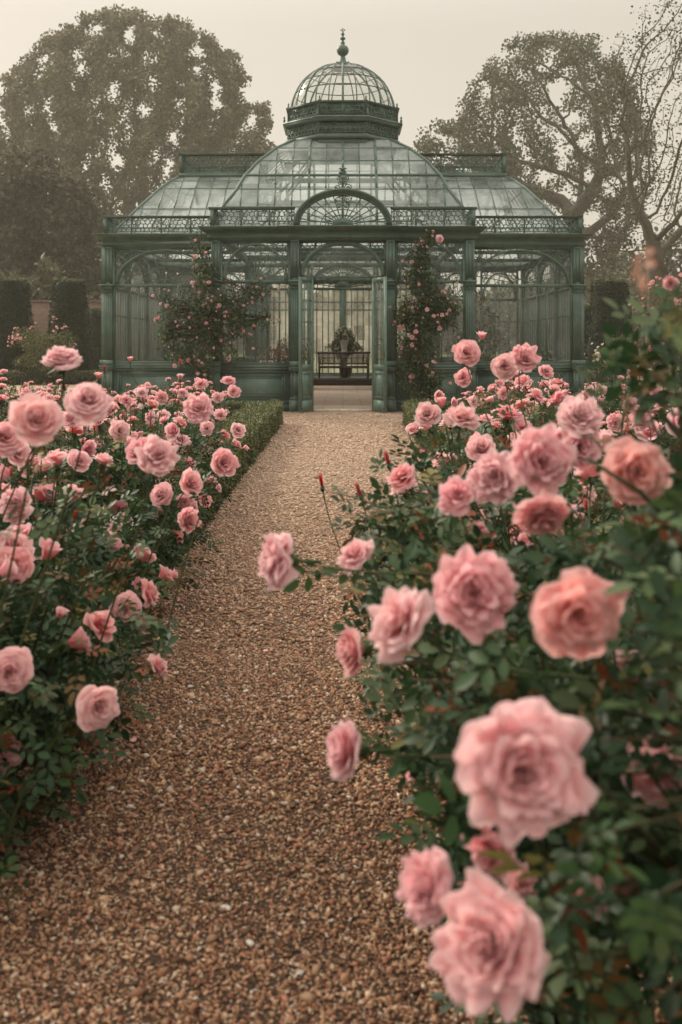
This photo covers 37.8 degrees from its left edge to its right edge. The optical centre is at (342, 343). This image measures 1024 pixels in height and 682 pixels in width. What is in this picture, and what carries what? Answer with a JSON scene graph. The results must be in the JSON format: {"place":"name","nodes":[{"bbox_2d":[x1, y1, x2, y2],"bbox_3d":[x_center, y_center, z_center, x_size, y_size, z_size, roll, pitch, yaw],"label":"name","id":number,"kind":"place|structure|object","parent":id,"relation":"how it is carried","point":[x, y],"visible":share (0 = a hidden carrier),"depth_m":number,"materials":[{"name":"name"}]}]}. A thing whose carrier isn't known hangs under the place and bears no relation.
{"place":"outdoors","nodes":[
{"label":"outdoors","id":0,"kind":"place"},
{"bbox_2d":[1,384,100,395],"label":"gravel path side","id":1,"kind":"structure","parent":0,"point":[18,387],"depth_m":34.31,"materials":[{"name":"beige gravel"}]},
{"bbox_2d":[28,300,157,367],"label":"garden wall","id":2,"kind":"structure","parent":0,"point":[40,309],"depth_m":60.00,"materials":[{"name":"brick"}]},
{"bbox_2d":[257,338,308,364],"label":"potted plant","id":3,"kind":"object","parent":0,"point":[283,352],"visible":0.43,"depth_m":33.22,"materials":[{"name":"green plant"}]},
{"bbox_2d":[270,313,340,336],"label":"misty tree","id":4,"kind":"object","parent":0,"point":[334,321],"visible":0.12,"depth_m":127.97,"materials":[{"name":"green plant"}]},
{"bbox_2d":[0,411,676,1023],"bbox_3d":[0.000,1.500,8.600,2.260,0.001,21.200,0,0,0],"label":"gravel path","id":5,"kind":"structure","parent":0,"point":[250,986],"depth_m":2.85,"materials":[{"name":"brown gravel"}]},
{"bbox_2d":[41,432,428,916],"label":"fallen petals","id":6,"kind":"object","parent":5,"relation":"on","point":[45,913],"visible":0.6,"depth_m":3.75,"materials":[{"name":"pink plant"}]},
{"bbox_2d":[257,298,681,1023],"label":"rose bush","id":7,"kind":"object","parent":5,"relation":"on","point":[537,462],"visible":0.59,"depth_m":1.99,"materials":[{"name":"green plant"}]},
{"bbox_2d":[318,339,678,678],"bbox_3d":[0.646,0.742,3.764,1.291,1.522,1.212,0,0,-33],"label":"rose bush","id":8,"kind":"object","parent":5,"relation":"on","point":[524,358],"visible":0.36,"depth_m":3.82,"materials":[{"name":"green plant"}]},
{"bbox_2d":[366,243,681,1023],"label":"rose bush","id":9,"kind":"object","parent":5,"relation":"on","point":[525,770],"visible":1,"depth_m":1.30,"materials":[{"name":"pink plant"}]},
{"bbox_2d":[0,422,681,787],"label":"flower bed soil","id":10,"kind":"structure","parent":0,"point":[62,708],"depth_m":8.38,"materials":[{"name":"brown soil"}]},
{"bbox_2d":[0,377,33,398],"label":"rose bush","id":11,"kind":"object","parent":10,"relation":"on","point":[2,379],"visible":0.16,"depth_m":14.95,"materials":[{"name":"pink plant"}]},
{"bbox_2d":[0,383,45,458],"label":"rose bush","id":12,"kind":"object","parent":10,"relation":"on","point":[3,398],"visible":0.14,"depth_m":9.53,"materials":[{"name":"pink plant"}]},
{"bbox_2d":[0,386,62,494],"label":"rose bush","id":13,"kind":"object","parent":10,"relation":"on","point":[21,394],"visible":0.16,"depth_m":6.68,"materials":[{"name":"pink plant"}]},
{"bbox_2d":[0,393,63,486],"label":"rose bush","id":14,"kind":"object","parent":10,"relation":"on","point":[48,396],"visible":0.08,"depth_m":7.28,"materials":[{"name":"pink plant"}]},
{"bbox_2d":[17,379,67,395],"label":"rose bush","id":15,"kind":"object","parent":10,"relation":"on","point":[56,387],"visible":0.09,"depth_m":17.02,"materials":[{"name":"pink plant"}]},
{"bbox_2d":[1,365,107,486],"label":"rose bush","id":16,"kind":"object","parent":10,"relation":"on","point":[42,393],"visible":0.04,"depth_m":8.14,"materials":[{"name":"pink plant"}]},
{"bbox_2d":[0,345,120,927],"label":"rose bush","id":17,"kind":"object","parent":10,"relation":"on","point":[36,420],"visible":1,"depth_m":2.59,"materials":[{"name":"green plant"}]},
{"bbox_2d":[0,383,180,833],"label":"rose bush","id":18,"kind":"object","parent":10,"relation":"on","point":[156,455],"visible":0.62,"depth_m":3.04,"materials":[{"name":"green plant"}]},
{"bbox_2d":[50,372,136,445],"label":"rose bush","id":19,"kind":"object","parent":10,"relation":"on","point":[98,375],"visible":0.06,"depth_m":10.05,"materials":[{"name":"pink plant"}]},
{"bbox_2d":[0,441,202,646],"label":"rose bush","id":20,"kind":"object","parent":10,"relation":"on","point":[163,493],"visible":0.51,"depth_m":4.43,"materials":[{"name":"green plant"}]},
{"bbox_2d":[2,407,210,613],"bbox_3d":[-1.301,0.914,5.340,1.020,1.182,1.078,0,0,36],"label":"rose bush","id":21,"kind":"object","parent":10,"relation":"on","point":[120,431],"visible":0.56,"depth_m":5.28,"materials":[{"name":"green plant"}]},
{"bbox_2d":[0,392,239,749],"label":"rose bush","id":22,"kind":"object","parent":10,"relation":"on","point":[199,409],"visible":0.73,"depth_m":3.81,"materials":[{"name":"green plant"}]},
{"bbox_2d":[45,399,222,577],"bbox_3d":[-1.325,0.923,6.148,1.143,1.162,1.429,0,0,4],"label":"rose bush","id":23,"kind":"object","parent":10,"relation":"on","point":[176,434],"visible":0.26,"depth_m":6.06,"materials":[{"name":"green plant"}]},
{"bbox_2d":[63,389,226,536],"bbox_3d":[-1.405,0.911,7.017,1.166,1.183,1.103,0,0,-10],"label":"rose bush","id":24,"kind":"object","parent":10,"relation":"on","point":[206,427],"visible":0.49,"depth_m":6.97,"materials":[{"name":"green plant"}]},
{"bbox_2d":[112,394,199,431],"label":"rose bush","id":25,"kind":"object","parent":10,"relation":"on","point":[134,399],"visible":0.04,"depth_m":11.22,"materials":[{"name":"pink plant"}]},
{"bbox_2d":[40,399,283,664],"bbox_3d":[-2.871,1.258,11.550,3.624,0.543,14.047,0,0,0],"label":"box hedge","id":26,"kind":"object","parent":10,"relation":"on","point":[262,421],"visible":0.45,"depth_m":12.64,"materials":[{"name":"green plant"}]},
{"bbox_2d":[85,386,245,530],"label":"rose bush","id":27,"kind":"object","parent":10,"relation":"on","point":[237,430],"visible":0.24,"depth_m":7.81,"materials":[{"name":"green plant"}]},
{"bbox_2d":[113,373,224,442],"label":"rose bush","id":28,"kind":"object","parent":10,"relation":"on","point":[217,397],"visible":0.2,"depth_m":10.67,"materials":[{"name":"pink plant"}]},
{"bbox_2d":[99,359,240,506],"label":"rose bush","id":29,"kind":"object","parent":10,"relation":"on","point":[224,435],"visible":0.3,"depth_m":8.51,"materials":[{"name":"green plant"}]},
{"bbox_2d":[134,385,218,431],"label":"rose bush","id":30,"kind":"object","parent":10,"relation":"on","point":[188,388],"visible":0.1,"depth_m":13.17,"materials":[{"name":"pink plant"}]},
{"bbox_2d":[153,377,221,417],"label":"rose bush","id":31,"kind":"object","parent":10,"relation":"on","point":[176,385],"visible":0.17,"depth_m":15.56,"materials":[{"name":"pink plant"}]},
{"bbox_2d":[144,376,248,480],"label":"rose bush","id":32,"kind":"object","parent":10,"relation":"on","point":[233,391],"visible":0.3,"depth_m":9.76,"materials":[{"name":"pink plant"}]},
{"bbox_2d":[168,387,227,419],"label":"rose bush","id":33,"kind":"object","parent":10,"relation":"on","point":[195,393],"visible":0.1,"depth_m":15.06,"materials":[{"name":"pink plant"}]},
{"bbox_2d":[190,381,235,414],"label":"rose bush","id":34,"kind":"object","parent":10,"relation":"on","point":[210,391],"visible":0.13,"depth_m":16.78,"materials":[{"name":"green plant"}]},
{"bbox_2d":[402,398,472,472],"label":"box hedge","id":35,"kind":"object","parent":10,"relation":"on","point":[409,408],"visible":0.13,"depth_m":15.26,"materials":[{"name":"green plant"}]},
{"bbox_2d":[405,364,560,486],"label":"rose bush","id":36,"kind":"object","parent":10,"relation":"on","point":[546,371],"visible":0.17,"depth_m":7.13,"materials":[{"name":"pink plant"}]},
{"bbox_2d":[418,383,563,463],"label":"rose bush","id":37,"kind":"object","parent":10,"relation":"on","point":[501,392],"visible":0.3,"depth_m":8.30,"materials":[{"name":"pink plant"}]},
{"bbox_2d":[318,275,681,859],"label":"rose bush","id":38,"kind":"object","parent":10,"relation":"on","point":[579,418],"visible":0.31,"depth_m":2.87,"materials":[{"name":"green plant"}]},
{"bbox_2d":[445,382,558,443],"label":"rose bush","id":39,"kind":"object","parent":10,"relation":"on","point":[454,402],"visible":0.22,"depth_m":9.34,"materials":[{"name":"pink plant"}]},
{"bbox_2d":[454,331,555,448],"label":"rose bush","id":40,"kind":"object","parent":10,"relation":"on","point":[481,334],"visible":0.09,"depth_m":10.02,"materials":[{"name":"pink plant"}]},
{"bbox_2d":[482,379,550,409],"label":"rose bush","id":41,"kind":"object","parent":10,"relation":"on","point":[492,387],"visible":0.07,"depth_m":12.02,"materials":[{"name":"pink plant"}]},
{"bbox_2d":[370,381,668,640],"bbox_3d":[0.803,0.837,4.650,1.411,1.332,1.179,0,0,-5],"label":"rose bush","id":42,"kind":"object","parent":10,"relation":"on","point":[428,415],"visible":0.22,"depth_m":4.57,"materials":[{"name":"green plant"}]},
{"bbox_2d":[407,367,641,550],"bbox_3d":[1.023,0.821,5.668,1.188,1.365,1.419,0,0,-14],"label":"rose bush","id":43,"kind":"object","parent":10,"relation":"on","point":[462,378],"visible":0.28,"depth_m":5.57,"materials":[{"name":"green plant"}]},
{"bbox_2d":[431,395,630,536],"bbox_3d":[1.388,0.923,6.486,1.252,1.162,1.249,0,0,29],"label":"rose bush","id":44,"kind":"object","parent":10,"relation":"on","point":[512,437],"visible":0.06,"depth_m":6.34,"materials":[{"name":"green plant"}]},
{"bbox_2d":[510,374,591,411],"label":"rose bush","id":45,"kind":"object","parent":10,"relation":"on","point":[557,381],"visible":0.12,"depth_m":10.92,"materials":[{"name":"pink plant"}]},
{"bbox_2d":[548,380,636,458],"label":"rose bush","id":46,"kind":"object","parent":10,"relation":"on","point":[606,412],"visible":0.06,"depth_m":8.51,"materials":[{"name":"pink plant"}]},
{"bbox_2d":[584,374,670,420],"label":"rose bush","id":47,"kind":"object","parent":10,"relation":"on","point":[622,393],"visible":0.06,"depth_m":11.10,"materials":[{"name":"green plant"}]},
{"bbox_2d":[599,418,674,534],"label":"rose bush","id":48,"kind":"object","parent":10,"relation":"on","point":[604,424],"visible":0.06,"depth_m":7.63,"materials":[{"name":"green plant"}]},
{"bbox_2d":[618,395,679,523],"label":"rose bush","id":49,"kind":"object","parent":10,"relation":"on","point":[665,445],"visible":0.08,"depth_m":6.47,"materials":[{"name":"green plant"}]},
{"bbox_2d":[636,387,676,436],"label":"rose bush","id":50,"kind":"object","parent":10,"relation":"on","point":[654,414],"visible":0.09,"depth_m":9.25,"materials":[{"name":"pink plant"}]},
{"bbox_2d":[0,0,681,341],"label":"sky","id":51,"kind":"structure","parent":0,"point":[425,52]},
{"bbox_2d":[280,412,402,421],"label":"gravel forecourt","id":52,"kind":"structure","parent":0,"point":[335,415],"depth_m":20.59,"materials":[{"name":"beige gravel"}]},
{"bbox_2d":[388,229,462,401],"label":"climbing rose","id":53,"kind":"object","parent":52,"relation":"on","point":[425,313],"visible":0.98,"depth_m":21.66,"materials":[{"name":"green plant"}]},
{"bbox_2d":[40,347,678,385],"bbox_3d":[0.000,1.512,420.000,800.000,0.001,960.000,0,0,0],"label":"ground","id":54,"kind":"structure","parent":0,"point":[354,370],"depth_m":85.75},
{"bbox_2d":[0,276,35,372],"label":"topiary","id":55,"kind":"object","parent":54,"relation":"on","point":[15,302],"visible":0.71,"depth_m":38.02,"materials":[{"name":"green plant"}]},
{"bbox_2d":[7,316,78,377],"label":"flowering shrub","id":56,"kind":"object","parent":54,"relation":"on","point":[46,345],"visible":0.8,"depth_m":36.67,"materials":[{"name":"green plant"}]},
{"bbox_2d":[0,369,100,384],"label":"box hedge","id":57,"kind":"object","parent":54,"relation":"on","point":[16,377],"visible":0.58,"depth_m":36.63,"materials":[{"name":"green plant"}]},
{"bbox_2d":[0,139,114,295],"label":"dark tree","id":58,"kind":"object","parent":54,"relation":"on","point":[28,213],"visible":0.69,"depth_m":77.00,"materials":[{"name":"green plant"}]},
{"bbox_2d":[45,278,96,371],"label":"topiary","id":59,"kind":"object","parent":54,"relation":"on","point":[69,308],"visible":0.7,"depth_m":38.12,"materials":[{"name":"green plant"}]},
{"bbox_2d":[87,307,116,370],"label":"topiary","id":60,"kind":"object","parent":54,"relation":"on","point":[95,315],"visible":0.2,"depth_m":45.05,"materials":[{"name":"green plant"}]},
{"bbox_2d":[0,3,287,255],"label":"broad tree","id":61,"kind":"object","parent":54,"relation":"on","point":[76,140],"visible":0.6,"depth_m":128.16,"materials":[{"name":"green plant"}]},
{"bbox_2d":[89,249,200,349],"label":"dark tree","id":62,"kind":"object","parent":54,"relation":"on","point":[99,291],"visible":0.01,"depth_m":86.05,"materials":[{"name":"green plant"}]},
{"bbox_2d":[0,252,680,360],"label":"undergrowth","id":63,"kind":"object","parent":54,"relation":"on","point":[40,289],"visible":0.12,"depth_m":62.85,"materials":[{"name":"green plant"}]},
{"bbox_2d":[91,28,593,411],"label":"glasshouse","id":64,"kind":"structure","parent":54,"relation":"on","point":[348,133],"depth_m":24.77,"materials":[{"name":"green paint"}]},
{"bbox_2d":[115,252,128,360],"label":"window","id":65,"kind":"structure","parent":64,"relation":"in","point":[125,295],"depth_m":25.52,"materials":[{"name":"clear glass"}]},
{"bbox_2d":[131,260,146,360],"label":"window","id":66,"kind":"structure","parent":64,"relation":"in","point":[142,297],"depth_m":27.67,"materials":[{"name":"clear glass"}]},
{"bbox_2d":[149,265,162,359],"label":"window","id":67,"kind":"structure","parent":64,"relation":"in","point":[153,300],"depth_m":29.86,"materials":[{"name":"clear glass"}]},
{"bbox_2d":[113,247,210,362],"bbox_3d":[-4.225,-0.915,23.595,2.450,2.750,0.080,0,0,0],"label":"window","id":68,"kind":"structure","parent":64,"relation":"in","point":[164,250],"depth_m":23.57,"materials":[{"name":"green paint"}]},
{"bbox_2d":[167,271,204,358],"bbox_3d":[-4.905,-0.915,31.205,1.190,2.750,0.080,0,0,0],"label":"window","id":69,"kind":"structure","parent":64,"relation":"in","point":[186,272],"depth_m":31.18,"materials":[{"name":"clear glass"}]},
{"bbox_2d":[170,322,210,360],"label":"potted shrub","id":70,"kind":"object","parent":64,"relation":"on","point":[192,349],"visible":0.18,"depth_m":29.28,"materials":[{"name":"green plant"}]},
{"bbox_2d":[151,230,280,389],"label":"climbing rose","id":71,"kind":"object","parent":64,"relation":"attached to","point":[198,334],"visible":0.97,"depth_m":21.69,"materials":[{"name":"green plant"}]},
{"bbox_2d":[209,271,245,358],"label":"window","id":72,"kind":"structure","parent":64,"relation":"in","point":[238,272],"depth_m":31.17,"materials":[{"name":"green paint"}]},
{"bbox_2d":[252,274,256,357],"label":"window","id":73,"kind":"structure","parent":64,"relation":"in","point":[254,277],"depth_m":32.72,"materials":[{"name":"green paint"}]},
{"bbox_2d":[220,241,290,364],"bbox_3d":[-1.938,-0.915,22.125,1.575,2.750,0.080,0,0,0],"label":"window","id":74,"kind":"structure","parent":64,"relation":"in","point":[255,244],"depth_m":22.10,"materials":[{"name":"green paint"}]},
{"bbox_2d":[258,277,261,355],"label":"window","id":75,"kind":"structure","parent":64,"relation":"in","point":[259,303],"depth_m":34.87,"materials":[{"name":"clear glass"}]},
{"bbox_2d":[263,284,266,355],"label":"window","id":76,"kind":"structure","parent":64,"relation":"in","point":[264,299],"depth_m":37.19,"materials":[{"name":"green paint"}]},
{"bbox_2d":[269,267,307,361],"bbox_3d":[-2.075,-0.925,38.005,1.550,4.150,0.080,0,0,0],"label":"window","id":77,"kind":"structure","parent":64,"relation":"in","point":[284,318],"depth_m":37.99,"materials":[{"name":"clear glass"}]},
{"bbox_2d":[298,277,313,411],"bbox_3d":[-0.799,0.010,21.733,0.136,2.920,0.670,0,0,24],"label":"door","id":78,"kind":"structure","parent":64,"relation":"in","point":[305,373],"depth_m":21.67,"materials":[{"name":"paint"}]},
{"bbox_2d":[311,267,373,373],"bbox_3d":[0.000,-0.925,38.005,2.440,4.150,0.080,0,0,0],"label":"window","id":79,"kind":"structure","parent":64,"relation":"in","point":[322,319],"depth_m":37.99,"materials":[{"name":"clear glass"}]},
{"bbox_2d":[317,352,369,378],"bbox_3d":[0.030,0.752,35.733,1.900,0.955,0.615,0,0,0],"label":"garden bench","id":80,"kind":"object","parent":64,"relation":"on","point":[343,357],"visible":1,"depth_m":35.44,"materials":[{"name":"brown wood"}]},
{"bbox_2d":[334,326,352,377],"bbox_3d":[0.041,0.282,36.449,0.713,1.897,0.584,0,0,0],"label":"flower vase","id":81,"kind":"object","parent":64,"relation":"on","point":[339,334],"visible":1,"depth_m":36.35,"materials":[{"name":"brown"}]},
{"bbox_2d":[325,333,363,376],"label":"potted shrub","id":82,"kind":"object","parent":64,"relation":"on","point":[350,345],"visible":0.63,"depth_m":37.12,"materials":[{"name":"green plant"}]},
{"bbox_2d":[372,277,387,411],"bbox_3d":[0.799,0.010,21.733,0.136,2.920,0.670,0,0,-24],"label":"door","id":83,"kind":"structure","parent":64,"relation":"in","point":[379,372],"depth_m":21.65,"materials":[{"name":"paint"}]},
{"bbox_2d":[377,267,416,364],"bbox_3d":[2.075,-0.925,38.005,1.550,4.150,0.080,0,0,0],"label":"window","id":84,"kind":"structure","parent":64,"relation":"in","point":[400,288],"depth_m":37.98,"materials":[{"name":"clear glass"}]},
{"bbox_2d":[395,241,464,364],"bbox_3d":[1.937,-0.915,22.125,1.575,2.750,0.080,0,0,0],"label":"window","id":85,"kind":"structure","parent":64,"relation":"in","point":[461,272],"depth_m":22.10,"materials":[{"name":"green paint"}]},
{"bbox_2d":[439,271,476,358],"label":"window","id":86,"kind":"structure","parent":64,"relation":"in","point":[449,272],"depth_m":31.17,"materials":[{"name":"clear glass"}]},
{"bbox_2d":[480,271,517,358],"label":"window","id":87,"kind":"structure","parent":64,"relation":"in","point":[515,294],"depth_m":31.18,"materials":[{"name":"green paint"}]},
{"bbox_2d":[474,247,572,362],"bbox_3d":[4.225,-0.915,23.595,2.450,2.750,0.080,0,0,0],"label":"window","id":88,"kind":"structure","parent":64,"relation":"in","point":[569,280],"depth_m":23.58,"materials":[{"name":"green paint"}]},
{"bbox_2d":[523,265,535,345],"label":"window","id":89,"kind":"structure","parent":64,"relation":"in","point":[527,320],"depth_m":30.14,"materials":[{"name":"clear glass"}]},
{"bbox_2d":[538,259,554,360],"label":"window","id":90,"kind":"structure","parent":64,"relation":"in","point":[551,294],"depth_m":27.54,"materials":[{"name":"clear glass"}]},
{"bbox_2d":[557,252,569,360],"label":"window","id":91,"kind":"structure","parent":64,"relation":"in","point":[559,272],"depth_m":25.49,"materials":[{"name":"green paint"}]},
{"bbox_2d":[332,311,410,335],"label":"misty tree","id":92,"kind":"object","parent":54,"relation":"on","point":[364,320],"visible":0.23,"depth_m":128.35,"materials":[{"name":"green plant"}]},
{"bbox_2d":[166,270,667,353],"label":"woodland","id":93,"kind":"object","parent":54,"relation":"on","point":[364,300],"visible":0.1,"depth_m":151.79,"materials":[{"name":"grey plant"}]},
{"bbox_2d":[411,30,660,355],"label":"spreading tree","id":94,"kind":"object","parent":54,"relation":"on","point":[586,196],"visible":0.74,"depth_m":111.22,"materials":[{"name":"green plant"}]},
{"bbox_2d":[561,274,597,312],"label":"misty tree","id":95,"kind":"object","parent":54,"relation":"on","point":[587,293],"visible":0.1,"depth_m":106.58,"materials":[{"name":"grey plant"}]},
{"bbox_2d":[569,304,589,359],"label":"topiary","id":96,"kind":"object","parent":54,"relation":"on","point":[586,310],"visible":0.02,"depth_m":44.06,"materials":[{"name":"green plant"}]},
{"bbox_2d":[584,277,638,372],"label":"topiary","id":97,"kind":"object","parent":54,"relation":"on","point":[601,311],"visible":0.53,"depth_m":38.10,"materials":[{"name":"green plant"}]},
{"bbox_2d":[583,226,645,287],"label":"misty tree","id":98,"kind":"object","parent":54,"relation":"on","point":[589,270],"visible":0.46,"depth_m":113.74,"materials":[{"name":"grey plant"}]},
{"bbox_2d":[591,333,645,378],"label":"flowering shrub","id":99,"kind":"object","parent":54,"relation":"on","point":[612,353],"visible":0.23,"depth_m":35.93,"materials":[{"name":"green plant"}]},
{"bbox_2d":[575,0,681,367],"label":"bare tree","id":100,"kind":"object","parent":54,"relation":"on","point":[651,239],"visible":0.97,"depth_m":62.64,"materials":[{"name":"brown plant"}]},
{"bbox_2d":[591,252,668,329],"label":"misty tree","id":101,"kind":"object","parent":54,"relation":"on","point":[629,262],"visible":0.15,"depth_m":104.69,"materials":[{"name":"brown plant"}]},
{"bbox_2d":[584,369,678,385],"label":"box hedge","id":102,"kind":"object","parent":54,"relation":"on","point":[591,376],"visible":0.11,"depth_m":35.86,"materials":[{"name":"green plant"}]},
{"bbox_2d":[628,273,681,373],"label":"flowering shrub","id":103,"kind":"object","parent":54,"relation":"on","point":[649,288],"visible":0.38,"depth_m":36.85,"materials":[{"name":"green plant"}]},
{"bbox_2d":[637,226,681,320],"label":"misty tree","id":104,"kind":"object","parent":54,"relation":"on","point":[671,264],"visible":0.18,"depth_m":100.18,"materials":[{"name":"brown plant"}]},
{"bbox_2d":[397,338,416,361],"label":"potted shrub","id":105,"kind":"object","parent":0,"point":[399,353],"visible":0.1,"depth_m":33.39,"materials":[{"name":"green plant"}]},
{"bbox_2d":[443,289,512,361],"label":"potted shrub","id":106,"kind":"object","parent":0,"point":[489,334],"visible":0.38,"depth_m":28.06,"materials":[{"name":"green plant"}]},
{"bbox_2d":[509,348,551,360],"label":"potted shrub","id":107,"kind":"object","parent":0,"point":[548,354],"visible":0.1,"depth_m":26.07,"materials":[{"name":"green plant"}]},
{"bbox_2d":[584,352,605,383],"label":"white rose plant","id":108,"kind":"object","parent":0,"point":[597,355],"visible":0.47,"depth_m":29.94,"materials":[{"name":"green plant"}]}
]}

